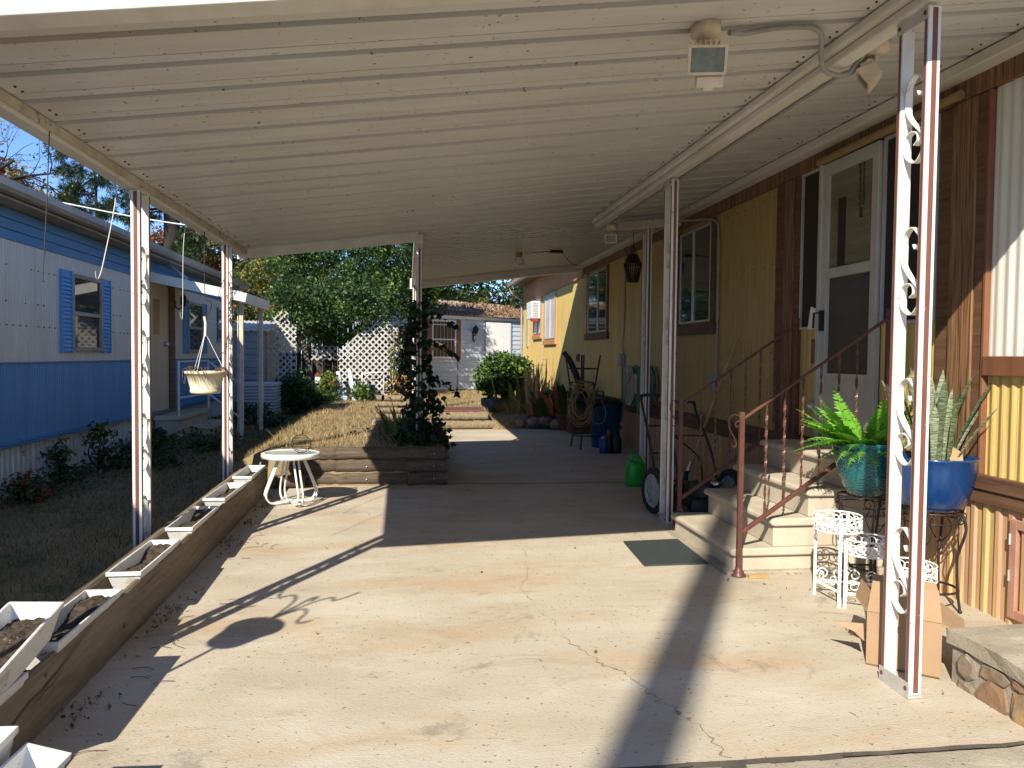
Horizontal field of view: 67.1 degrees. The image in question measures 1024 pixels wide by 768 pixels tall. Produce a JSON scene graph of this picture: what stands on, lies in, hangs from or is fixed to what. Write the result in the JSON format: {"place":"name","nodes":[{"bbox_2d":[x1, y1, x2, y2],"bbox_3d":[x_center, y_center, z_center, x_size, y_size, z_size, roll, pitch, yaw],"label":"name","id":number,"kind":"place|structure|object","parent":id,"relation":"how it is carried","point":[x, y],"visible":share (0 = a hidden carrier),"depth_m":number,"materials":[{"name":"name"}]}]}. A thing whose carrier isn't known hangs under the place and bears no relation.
{"place":"outdoors","nodes":[
{"label":"outdoors","id":0,"kind":"place"},
{"bbox_2d":[0,117,520,353],"label":"sky","id":1,"kind":"structure","parent":0,"point":[25,139],"materials":[{"name":"blue"}]},
{"bbox_2d":[0,356,551,609],"bbox_3d":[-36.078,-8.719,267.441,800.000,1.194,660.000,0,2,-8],"label":"ground","id":2,"kind":"structure","parent":0,"point":[254,458],"depth_m":6.65,"materials":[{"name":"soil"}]},
{"bbox_2d":[0,144,57,197],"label":"red autumn tree","id":3,"kind":"object","parent":2,"relation":"on","point":[11,172],"visible":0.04,"depth_m":26.70,"materials":[{"name":"orange plant"}]},
{"bbox_2d":[0,466,63,503],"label":"weed","id":4,"kind":"object","parent":2,"relation":"on","point":[43,489],"visible":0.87,"depth_m":7.05,"materials":[{"name":"green plant"}]},
{"bbox_2d":[0,120,106,205],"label":"bare tree","id":5,"kind":"object","parent":2,"relation":"on","point":[22,178],"visible":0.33,"depth_m":21.89,"materials":[{"name":"brown plant"}]},
{"bbox_2d":[37,434,80,486],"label":"weed","id":6,"kind":"object","parent":2,"relation":"on","point":[61,465],"visible":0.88,"depth_m":7.77,"materials":[{"name":"green plant"}]},
{"bbox_2d":[44,143,123,219],"bbox_3d":[-12.662,-3.880,22.632,2.392,8.430,1.892,0,2,-8],"label":"pine tree","id":7,"kind":"object","parent":2,"relation":"on","point":[73,196],"visible":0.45,"depth_m":22.66,"materials":[{"name":"green plant"}]},
{"bbox_2d":[79,418,117,470],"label":"weed","id":8,"kind":"object","parent":2,"relation":"on","point":[98,438],"visible":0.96,"depth_m":8.75,"materials":[{"name":"green plant"}]},
{"bbox_2d":[0,175,249,497],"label":"blue mobile home","id":9,"kind":"object","parent":2,"relation":"on","point":[65,350],"visible":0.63,"depth_m":8.64,"materials":[{"name":"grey metal"}]},
{"bbox_2d":[59,268,111,352],"bbox_3d":[-4.920,-0.811,8.949,0.055,0.900,1.380,0,2,-8],"label":"window","id":10,"kind":"structure","parent":9,"relation":"in","point":[85,303],"depth_m":8.87,"materials":[{"name":"blue glass"}]},
{"bbox_2d":[151,283,169,412],"bbox_3d":[-5.244,-0.538,11.501,0.100,1.880,0.980,0,2,-8],"label":"door","id":11,"kind":"structure","parent":9,"relation":"in","point":[160,344],"depth_m":11.55,"materials":[{"name":"metal"}]},
{"bbox_2d":[182,300,206,353],"bbox_3d":[-5.535,-0.985,13.504,0.055,0.900,1.460,0,2,-8],"label":"window","id":12,"kind":"structure","parent":9,"relation":"in","point":[193,313],"depth_m":13.43,"materials":[{"name":"blue glass"}]},
{"bbox_2d":[0,467,267,757],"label":"raised bed","id":13,"kind":"object","parent":2,"relation":"on","point":[55,682],"visible":0.65,"depth_m":3.73,"materials":[{"name":"wood"}]},
{"bbox_2d":[0,672,27,705],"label":"window box planter","id":14,"kind":"object","parent":13,"relation":"on","point":[14,687],"visible":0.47,"depth_m":2.73,"materials":[{"name":"plastic"}]},
{"bbox_2d":[0,602,63,695],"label":"window box planter","id":15,"kind":"object","parent":13,"relation":"on","point":[26,630],"visible":1,"depth_m":2.90,"materials":[{"name":"plastic"}]},
{"bbox_2d":[26,589,122,669],"bbox_3d":[-1.940,1.077,3.415,0.177,0.125,0.722,0,2,-8],"label":"window box planter","id":16,"kind":"object","parent":13,"relation":"on","point":[80,612],"visible":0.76,"depth_m":3.48,"materials":[{"name":"plastic"}]},
{"bbox_2d":[105,539,179,589],"bbox_3d":[-2.069,1.026,4.365,0.177,0.125,0.722,0,2,-8],"label":"window box planter","id":17,"kind":"object","parent":13,"relation":"on","point":[143,560],"visible":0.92,"depth_m":4.30,"materials":[{"name":"plastic"}]},
{"bbox_2d":[165,506,218,539],"bbox_3d":[-2.199,0.974,5.335,0.172,0.125,0.732,0,2,-8],"label":"window box planter","id":18,"kind":"object","parent":13,"relation":"on","point":[192,520],"visible":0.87,"depth_m":5.27,"materials":[{"name":"plastic"}]},
{"bbox_2d":[203,482,246,505],"bbox_3d":[-2.329,0.923,6.285,0.172,0.125,0.742,0,2,-7],"label":"window box planter","id":19,"kind":"object","parent":13,"relation":"on","point":[223,493],"visible":0.75,"depth_m":6.26,"materials":[{"name":"plastic"}]},
{"bbox_2d":[232,465,265,481],"bbox_3d":[-2.457,0.873,7.235,0.172,0.125,0.712,0,2,-8],"label":"window box planter","id":20,"kind":"object","parent":13,"relation":"on","point":[247,473],"visible":0.62,"depth_m":7.26,"materials":[{"name":"plastic"}]},
{"bbox_2d":[112,431,167,456],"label":"weed","id":21,"kind":"object","parent":2,"relation":"on","point":[154,442],"visible":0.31,"depth_m":9.75,"materials":[{"name":"green plant"}]},
{"bbox_2d":[108,452,189,470],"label":"weed","id":22,"kind":"object","parent":2,"relation":"on","point":[155,460],"visible":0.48,"depth_m":8.97,"materials":[{"name":"green plant"}]},
{"bbox_2d":[0,415,301,508],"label":"ground cover","id":23,"kind":"object","parent":2,"relation":"on","point":[88,470],"visible":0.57,"depth_m":8.79,"materials":[{"name":"green plant"}]},
{"bbox_2d":[95,182,213,261],"bbox_3d":[-10.228,-4.535,22.505,3.696,9.810,2.411,0,2,-18],"label":"pine tree","id":24,"kind":"object","parent":2,"relation":"on","point":[173,238],"visible":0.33,"depth_m":22.50,"materials":[{"name":"green plant"}]},
{"bbox_2d":[153,360,236,439],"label":"porch steps","id":25,"kind":"structure","parent":2,"relation":"on","point":[175,422],"depth_m":12.04,"materials":[{"name":"concrete"}]},
{"bbox_2d":[184,434,234,451],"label":"weed","id":26,"kind":"object","parent":2,"relation":"on","point":[216,444],"visible":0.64,"depth_m":10.47,"materials":[{"name":"green plant"}]},
{"bbox_2d":[151,263,269,438],"bbox_3d":[-4.669,-0.504,12.110,1.355,2.696,1.929,0,2,-8],"label":"porch awning","id":27,"kind":"object","parent":2,"relation":"on","point":[261,304],"visible":0.9,"depth_m":11.69,"materials":[{"name":"metal"}]},
{"bbox_2d":[151,223,331,337],"bbox_3d":[-9.525,-2.751,25.837,7.332,5.809,3.996,1,2,4],"label":"autumn tree","id":28,"kind":"object","parent":2,"relation":"on","point":[213,258],"visible":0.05,"depth_m":24.89,"materials":[{"name":"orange plant"}]},
{"bbox_2d":[233,402,273,424],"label":"weed","id":29,"kind":"object","parent":2,"relation":"on","point":[247,409],"visible":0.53,"depth_m":13.67,"materials":[{"name":"green plant"}]},
{"bbox_2d":[233,320,280,408],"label":"metal shed","id":30,"kind":"structure","parent":2,"relation":"on","point":[250,356],"depth_m":16.40,"materials":[{"name":"white metal"}]},
{"bbox_2d":[244,382,281,422],"bbox_3d":[-4.685,0.346,14.425,0.640,0.750,0.665,0,2,-8],"label":"outdoor condenser","id":31,"kind":"object","parent":2,"relation":"on","point":[271,393],"visible":0.37,"depth_m":14.13,"materials":[{"name":"metal"}]},
{"bbox_2d":[251,407,287,429],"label":"weed","id":32,"kind":"object","parent":2,"relation":"on","point":[270,421],"visible":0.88,"depth_m":13.13,"materials":[{"name":"green plant"}]},
{"bbox_2d":[233,254,331,342],"bbox_3d":[-6.936,-2.183,22.522,3.613,4.996,2.973,-1,2,-30],"label":"autumn tree","id":33,"kind":"object","parent":2,"relation":"on","point":[257,289],"visible":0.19,"depth_m":21.95,"materials":[{"name":"green plant"}]},
{"bbox_2d":[270,309,296,397],"bbox_3d":[-4.965,-0.644,16.775,0.569,1.977,0.014,0,2,-8],"label":"lattice panel","id":34,"kind":"object","parent":2,"relation":"on","point":[283,348],"visible":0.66,"depth_m":16.76,"materials":[{"name":"white wood"}]},
{"bbox_2d":[273,365,328,414],"bbox_3d":[-4.178,0.162,15.196,1.162,1.080,1.013,0,2,-8],"label":"shrub","id":35,"kind":"object","parent":2,"relation":"on","point":[294,393],"visible":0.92,"depth_m":15.09,"materials":[{"name":"green plant"}]},
{"bbox_2d":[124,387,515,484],"bbox_3d":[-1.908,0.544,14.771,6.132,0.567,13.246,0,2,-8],"label":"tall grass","id":36,"kind":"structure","parent":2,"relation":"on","point":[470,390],"depth_m":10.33,"materials":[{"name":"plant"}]},
{"bbox_2d":[298,384,342,408],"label":"shrub","id":37,"kind":"object","parent":2,"relation":"on","point":[327,399],"visible":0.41,"depth_m":15.95,"materials":[{"name":"green plant"}]},
{"bbox_2d":[124,390,529,484],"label":"dry grass","id":38,"kind":"structure","parent":2,"relation":"on","point":[289,434],"depth_m":10.42,"materials":[{"name":"plant"}]},
{"bbox_2d":[315,369,340,400],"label":"shrub","id":39,"kind":"object","parent":2,"relation":"on","point":[330,376],"visible":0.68,"depth_m":16.29,"materials":[{"name":"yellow plant"}]},
{"bbox_2d":[253,243,412,389],"bbox_3d":[-3.867,-2.333,18.348,4.680,5.788,4.534,0,2,-8],"label":"evergreen tree","id":40,"kind":"object","parent":2,"relation":"on","point":[324,309],"visible":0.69,"depth_m":17.96,"materials":[{"name":"green plant"}]},
{"bbox_2d":[265,323,411,393],"bbox_3d":[-4.334,-0.575,19.221,3.750,1.846,0.070,0,2,-8],"label":"lattice fence","id":41,"kind":"object","parent":2,"relation":"on","point":[317,366],"visible":0.16,"depth_m":19.19,"materials":[{"name":"white wood"}]},
{"bbox_2d":[270,446,448,488],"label":"log wall","id":42,"kind":"structure","parent":2,"relation":"on","point":[424,465],"depth_m":8.09,"materials":[{"name":"wood"}]},
{"bbox_2d":[350,380,376,401],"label":"shrub","id":43,"kind":"object","parent":2,"relation":"on","point":[361,392],"visible":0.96,"depth_m":16.18,"materials":[{"name":"green plant"}]},
{"bbox_2d":[338,321,397,398],"bbox_3d":[-3.175,-0.527,17.021,1.326,1.721,0.014,0,2,-3],"label":"lattice panel","id":44,"kind":"object","parent":2,"relation":"on","point":[366,357],"visible":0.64,"depth_m":17.02,"materials":[{"name":"white wood"}]},
{"bbox_2d":[372,394,406,424],"bbox_3d":[-1.762,0.373,11.132,0.492,0.441,0.230,0,2,-8],"label":"timber stack","id":45,"kind":"object","parent":2,"relation":"on","point":[396,401],"visible":0.61,"depth_m":11.14,"materials":[{"name":"wood"}]},
{"bbox_2d":[384,320,401,392],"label":"shrub","id":46,"kind":"object","parent":2,"relation":"on","point":[394,372],"visible":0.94,"depth_m":16.94,"materials":[{"name":"green plant"}]},
{"bbox_2d":[367,401,425,437],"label":"spider lily","id":47,"kind":"object","parent":2,"relation":"on","point":[385,423],"visible":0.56,"depth_m":9.59,"materials":[{"name":"green plant"}]},
{"bbox_2d":[388,242,460,315],"bbox_3d":[-2.584,-2.187,21.840,2.316,5.239,3.883,0,2,-8],"label":"vine covered tree","id":48,"kind":"object","parent":2,"relation":"on","point":[432,294],"visible":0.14,"depth_m":20.64,"materials":[{"name":"green plant"}]},
{"bbox_2d":[355,297,523,390],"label":"storage shed","id":49,"kind":"structure","parent":2,"relation":"on","point":[484,328],"depth_m":22.35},
{"bbox_2d":[427,319,460,358],"bbox_3d":[-1.916,-1.260,21.759,1.120,1.120,0.035,-1,3,-38],"label":"window","id":50,"kind":"structure","parent":49,"relation":"in","point":[438,331],"depth_m":21.78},
{"bbox_2d":[484,320,511,376],"bbox_3d":[-0.408,-0.847,22.941,1.000,2.040,0.032,-1,3,-38],"label":"door","id":51,"kind":"structure","parent":49,"relation":"in","point":[497,335],"depth_m":22.88,"materials":[{"name":"metal"}]},
{"bbox_2d":[439,279,523,309],"bbox_3d":[0.237,-2.820,27.728,8.138,6.059,4.091,0,2,-15],"label":"evergreen tree","id":52,"kind":"object","parent":2,"relation":"on","point":[468,294],"visible":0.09,"depth_m":26.49,"materials":[{"name":"green plant"}]},
{"bbox_2d":[481,398,502,412],"bbox_3d":[-0.445,0.463,17.023,0.490,0.305,0.490,0,2,-8],"label":"round planter","id":53,"kind":"object","parent":2,"relation":"on","point":[487,404],"visible":0.83,"depth_m":16.81,"materials":[{"name":"stone"}]},
{"bbox_2d":[470,350,535,410],"bbox_3d":[-0.200,-0.053,17.346,1.546,1.437,1.272,0,2,-8],"label":"round bush","id":54,"kind":"object","parent":2,"relation":"on","point":[498,365],"visible":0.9,"depth_m":17.03,"materials":[{"name":"green plant"}]},
{"bbox_2d":[0,0,1023,698],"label":"carport","id":55,"kind":"object","parent":2,"relation":"on","point":[454,142],"visible":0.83,"depth_m":4.17,"materials":[{"name":"metal"}]},
{"bbox_2d":[182,232,228,393],"bbox_3d":[-2.629,-0.638,6.622,0.340,1.437,0.379,2,3,35],"label":"hanging basket","id":56,"kind":"object","parent":55,"relation":"hanging from","point":[204,382],"visible":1,"depth_m":6.54,"materials":[{"name":"plastic"}]},
{"bbox_2d":[210,267,239,482],"bbox_3d":[-2.775,-0.105,7.520,0.260,2.201,0.349,0,2,-8],"label":"dead vine","id":57,"kind":"object","parent":55,"relation":"attached to","point":[235,292],"visible":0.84,"depth_m":7.41,"materials":[{"name":"brown plant"}]},
{"bbox_2d":[379,300,459,449],"bbox_3d":[-1.035,-0.076,8.859,0.766,1.782,0.850,2,2,29],"label":"ivy vine","id":58,"kind":"object","parent":55,"relation":"attached to","point":[416,404],"visible":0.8,"depth_m":8.83,"materials":[{"name":"green plant"}]},
{"bbox_2d":[623,231,641,282],"bbox_3d":[1.615,-1.706,10.301,0.264,0.698,0.264,0,2,-8],"label":"hanging lantern","id":59,"kind":"object","parent":55,"relation":"hanging from","point":[633,260],"visible":0.95,"depth_m":10.24,"materials":[{"name":"black metal"}]},
{"bbox_2d":[687,18,728,90],"bbox_3d":[0.866,-1.465,3.450,0.170,0.294,0.159,1,2,5],"label":"flood light","id":60,"kind":"object","parent":55,"relation":"attached to","point":[706,56],"visible":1,"depth_m":3.41,"materials":[{"name":"white glass"}]},
{"bbox_2d":[609,57,868,223],"bbox_3d":[1.475,-1.750,6.327,0.140,0.103,4.729,0,2,-8],"label":"roof support beam","id":61,"kind":"object","parent":55,"relation":"attached to","point":[811,93],"visible":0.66,"depth_m":5.03,"materials":[{"name":"white metal"}]},
{"bbox_2d":[727,24,862,77],"bbox_3d":[1.410,-1.631,3.693,0.947,0.150,0.182,-1,3,-35],"label":"conduit","id":62,"kind":"object","parent":55,"relation":"attached to","point":[819,32],"visible":0.98,"depth_m":3.57,"materials":[{"name":"white metal"}]},
{"bbox_2d":[856,38,890,93],"bbox_3d":[1.846,-1.631,3.950,0.157,0.243,0.144,2,2,23],"label":"flood light","id":63,"kind":"object","parent":55,"relation":"attached to","point":[868,75],"visible":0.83,"depth_m":3.91,"materials":[{"name":"beige metal"}]},
{"bbox_2d":[489,368,555,413],"bbox_3d":[0.200,0.089,17.213,1.763,1.083,1.673,-1,3,-33],"label":"lily plant","id":64,"kind":"object","parent":2,"relation":"on","point":[512,394],"visible":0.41,"depth_m":16.85,"materials":[{"name":"green plant"}]},
{"bbox_2d":[513,358,559,413],"bbox_3d":[0.529,0.022,17.185,1.441,1.226,1.369,-1,2,-30],"label":"lily plant","id":65,"kind":"object","parent":2,"relation":"on","point":[537,384],"visible":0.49,"depth_m":16.70,"materials":[{"name":"green plant"}]},
{"bbox_2d":[515,415,557,429],"bbox_3d":[0.464,0.690,13.806,0.908,0.271,0.271,2,2,26],"label":"stone edging","id":66,"kind":"object","parent":2,"relation":"on","point":[542,421],"visible":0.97,"depth_m":13.72,"materials":[{"name":"grey stone"}]},
{"bbox_2d":[547,409,566,429],"bbox_3d":[1.018,0.692,14.321,0.632,0.386,1.551,0,2,-8],"label":"brick planter","id":67,"kind":"object","parent":2,"relation":"on","point":[562,420],"visible":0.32,"depth_m":13.53,"materials":[{"name":"brick"}]},
{"bbox_2d":[509,390,555,417],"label":"canna plant","id":68,"kind":"object","parent":67,"relation":"in","point":[538,407],"visible":0.66,"depth_m":13.94,"materials":[{"name":"green plant"}]},
{"bbox_2d":[535,381,585,415],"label":"canna plant","id":69,"kind":"object","parent":67,"relation":"on","point":[560,391],"visible":0.56,"depth_m":13.63,"materials":[{"name":"green plant"}]},
{"bbox_2d":[507,52,1023,623],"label":"yellow mobile home","id":70,"kind":"object","parent":2,"relation":"on","point":[805,236],"visible":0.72,"depth_m":5.73,"materials":[{"name":"brown metal"}]},
{"bbox_2d":[527,301,539,321],"bbox_3d":[0.540,-1.823,19.535,0.220,0.500,0.814,0,2,-8],"label":"window air conditioner","id":71,"kind":"object","parent":70,"relation":"attached to","point":[533,311],"depth_m":19.15,"materials":[{"name":"grey plastic"}]},
{"bbox_2d":[543,290,556,344],"bbox_3d":[0.874,-1.522,17.908,0.050,1.215,1.530,0,2,-8],"label":"window","id":72,"kind":"structure","parent":70,"relation":"in","point":[550,300],"depth_m":17.87,"materials":[{"name":"metal"}]},
{"bbox_2d":[584,264,609,339],"bbox_3d":[1.473,-1.387,13.465,0.050,1.225,1.620,0,2,-8],"label":"window","id":73,"kind":"structure","parent":70,"relation":"in","point":[597,299],"depth_m":13.37,"materials":[{"name":"glass"}]},
{"bbox_2d":[622,365,657,417],"bbox_3d":[1.720,0.090,10.334,0.364,0.700,0.565,0,2,-8],"label":"hose reel","id":74,"kind":"object","parent":70,"relation":"attached to","point":[629,393],"visible":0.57,"depth_m":10.19,"materials":[{"name":"white plastic"}]},
{"bbox_2d":[676,217,716,335],"bbox_3d":[2.094,-1.192,8.865,0.050,1.245,1.230,0,2,-8],"label":"window","id":75,"kind":"structure","parent":70,"relation":"in","point":[697,248],"depth_m":8.80,"materials":[{"name":"glass"}]},
{"bbox_2d":[678,218,719,372],"bbox_3d":[2.066,-1.001,8.572,0.127,1.735,0.819,0,2,-25],"label":"conduit","id":76,"kind":"object","parent":70,"relation":"attached to","point":[718,276],"visible":0.94,"depth_m":8.20,"materials":[{"name":"white metal"}]},
{"bbox_2d":[812,140,883,440],"bbox_3d":[2.471,-0.625,5.742,0.125,2.160,0.720,0,2,-8],"label":"storm door","id":77,"kind":"structure","parent":70,"relation":"in","point":[853,182],"depth_m":5.70,"materials":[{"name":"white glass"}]},
{"bbox_2d":[946,624,1023,727],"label":"stone wall","id":78,"kind":"structure","parent":2,"relation":"on","point":[988,665],"depth_m":3.30,"materials":[{"name":"stone"}]},
{"bbox_2d":[436,411,497,428],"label":"log steps","id":79,"kind":"structure","parent":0,"point":[468,420],"depth_m":13.55,"materials":[{"name":"beige wood"}]},
{"bbox_2d":[31,482,1023,767],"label":"driveway","id":80,"kind":"structure","parent":0,"point":[427,644],"depth_m":3.71,"materials":[{"name":"concrete"}]},
{"bbox_2d":[59,496,275,730],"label":"leaf litter","id":81,"kind":"object","parent":80,"relation":"on","point":[109,704],"visible":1,"depth_m":4.08,"materials":[{"name":"plant"}]},
{"bbox_2d":[261,449,320,505],"bbox_3d":[-2.038,0.863,7.130,0.536,0.472,0.536,0,2,-8],"label":"side table","id":82,"kind":"object","parent":80,"relation":"on","point":[283,455],"visible":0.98,"depth_m":7.03,"materials":[{"name":"white metal"}]},
{"bbox_2d":[625,454,645,486],"bbox_3d":[1.364,0.915,8.297,0.170,0.346,0.334,2,3,42],"label":"watering can","id":83,"kind":"object","parent":80,"relation":"on","point":[635,472],"visible":0.92,"depth_m":8.19,"materials":[{"name":"green plastic"}]},
{"bbox_2d":[639,393,676,508],"bbox_3d":[1.415,0.620,7.200,0.380,1.049,0.396,0,2,-8],"label":"hand truck","id":84,"kind":"object","parent":80,"relation":"on","point":[641,396],"visible":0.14,"depth_m":7.24,"materials":[{"name":"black metal"}]},
{"bbox_2d":[623,539,707,565],"bbox_3d":[1.090,1.218,5.611,0.475,0.021,0.670,0,2,-8],"label":"door mat","id":85,"kind":"object","parent":80,"relation":"on","point":[663,552],"depth_m":5.55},
{"bbox_2d":[641,400,736,513],"bbox_3d":[1.624,0.668,6.815,0.789,0.998,1.095,0,2,-8],"label":"lawn mower","id":86,"kind":"object","parent":80,"relation":"on","point":[696,500],"visible":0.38,"depth_m":6.85,"materials":[{"name":"metal"}]},
{"bbox_2d":[683,337,737,479],"bbox_3d":[1.912,0.335,7.567,0.769,1.596,0.132,-1,3,-37],"label":"broom","id":87,"kind":"object","parent":80,"relation":"on","point":[686,473],"visible":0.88,"depth_m":7.51,"materials":[{"name":"brown wood"}]},
{"bbox_2d":[666,439,885,575],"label":"entry steps","id":88,"kind":"structure","parent":80,"relation":"on","point":[780,541],"depth_m":5.29,"materials":[{"name":"concrete"}]},
{"bbox_2d":[670,318,799,530],"bbox_3d":[1.811,0.322,6.305,1.088,1.743,0.100,0,2,-8],"label":"handrail","id":89,"kind":"object","parent":88,"relation":"attached to","point":[682,402],"visible":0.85,"depth_m":6.29,"materials":[{"name":"brown metal"}]},
{"bbox_2d":[728,308,890,577],"bbox_3d":[1.958,0.376,5.090,1.123,1.764,0.100,0,2,-8],"label":"handrail","id":90,"kind":"object","parent":88,"relation":"on","point":[738,571],"visible":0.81,"depth_m":5.06,"materials":[{"name":"brown metal"}]},
{"bbox_2d":[835,490,885,589],"bbox_3d":[2.210,0.988,4.837,0.348,0.590,0.340,0,2,-8],"label":"black plant stand","id":91,"kind":"object","parent":80,"relation":"on","point":[839,495],"visible":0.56,"depth_m":4.82,"materials":[{"name":"metal"}]},
{"bbox_2d":[795,384,912,496],"bbox_3d":[2.172,0.349,4.795,0.776,0.685,0.739,1,2,22],"label":"potted fern","id":92,"kind":"object","parent":91,"relation":"on","point":[860,456],"visible":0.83,"depth_m":4.70,"materials":[{"name":"green plant"}]},
{"bbox_2d":[813,510,937,608],"bbox_3d":[2.107,1.037,4.502,0.667,0.519,0.294,2,2,25],"label":"white plant stand","id":93,"kind":"object","parent":80,"relation":"on","point":[845,548],"visible":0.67,"depth_m":4.49,"materials":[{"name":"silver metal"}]},
{"bbox_2d":[833,574,964,678],"bbox_3d":[1.891,1.129,3.774,0.559,0.399,0.502,2,2,29],"label":"cardboard box","id":94,"kind":"object","parent":80,"relation":"on","point":[937,613],"visible":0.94,"depth_m":3.59,"materials":[{"name":"brown cardboard"}]},
{"bbox_2d":[900,505,967,613],"bbox_3d":[2.438,1.016,4.508,0.357,0.576,0.357,0,2,-8],"label":"black plant stand","id":95,"kind":"object","parent":80,"relation":"on","point":[941,525],"visible":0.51,"depth_m":4.40,"materials":[{"name":"metal"}]},
{"bbox_2d":[881,369,996,512],"bbox_3d":[2.500,0.295,4.439,0.618,0.867,0.480,2,3,38],"label":"potted snake plant","id":96,"kind":"object","parent":95,"relation":"on","point":[952,473],"visible":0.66,"depth_m":4.35,"materials":[{"name":"blue ceramic"}]},
{"bbox_2d":[443,429,698,484],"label":"back driveway","id":97,"kind":"structure","parent":0,"point":[536,456],"depth_m":10.11,"materials":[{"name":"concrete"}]},
{"bbox_2d":[567,407,590,433],"bbox_3d":[1.189,0.616,13.211,0.452,0.433,0.309,0,2,-8],"label":"brick stack","id":98,"kind":"object","parent":97,"relation":"on","point":[587,428],"visible":0.41,"depth_m":13.06,"materials":[{"name":"brown brick"}]},
{"bbox_2d":[569,381,603,449],"bbox_3d":[1.088,0.446,11.196,0.471,0.977,0.481,0,2,-8],"label":"bar stool","id":99,"kind":"object","parent":97,"relation":"on","point":[579,404],"visible":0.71,"depth_m":11.10,"materials":[{"name":"black metal"}]},
{"bbox_2d":[565,355,600,401],"bbox_3d":[1.018,-0.083,11.141,0.468,0.672,0.468,2,3,37],"label":"bar stool","id":100,"kind":"object","parent":99,"relation":"on","point":[582,368],"visible":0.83,"depth_m":11.08,"materials":[{"name":"black metal"}]},
{"bbox_2d":[567,380,605,426],"bbox_3d":[1.065,0.276,10.930,0.574,0.670,0.104,0,2,-16],"label":"cord coil","id":101,"kind":"object","parent":100,"relation":"hanging from","point":[587,391],"visible":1,"depth_m":10.90,"materials":[{"name":"rubber"}]},
{"bbox_2d":[590,397,622,447],"bbox_3d":[1.381,0.559,11.416,0.520,0.740,0.520,0,2,-8],"label":"trash can","id":102,"kind":"object","parent":97,"relation":"on","point":[613,408],"visible":0.56,"depth_m":11.22,"materials":[{"name":"blue plastic"}]},
{"bbox_2d":[699,747,1023,767],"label":"street apron","id":103,"kind":"object","parent":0,"point":[1011,757],"depth_m":2.82,"materials":[{"name":"concrete"}]},
{"bbox_2d":[624,741,1023,767],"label":"pavement joint","id":104,"kind":"object","parent":103,"relation":"on","point":[733,764],"visible":1,"depth_m":2.83,"materials":[{"name":"grey concrete"}]},
{"bbox_3d":[-1.483,1.332,2.148,0.750,0.190,0.550,0,2,-8],"label":"timber block","id":105,"kind":"object","parent":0,"visible":0},
{"bbox_2d":[0,726,18,765],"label":"window box planter","id":106,"kind":"object","parent":105,"relation":"on","point":[8,734],"visible":0.96,"depth_m":2.18,"materials":[{"name":"plastic"}]},
{"bbox_2d":[0,742,71,767],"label":"window box planter","id":107,"kind":"object","parent":105,"relation":"on","point":[28,755],"visible":1,"depth_m":2.20,"materials":[{"name":"plastic"}]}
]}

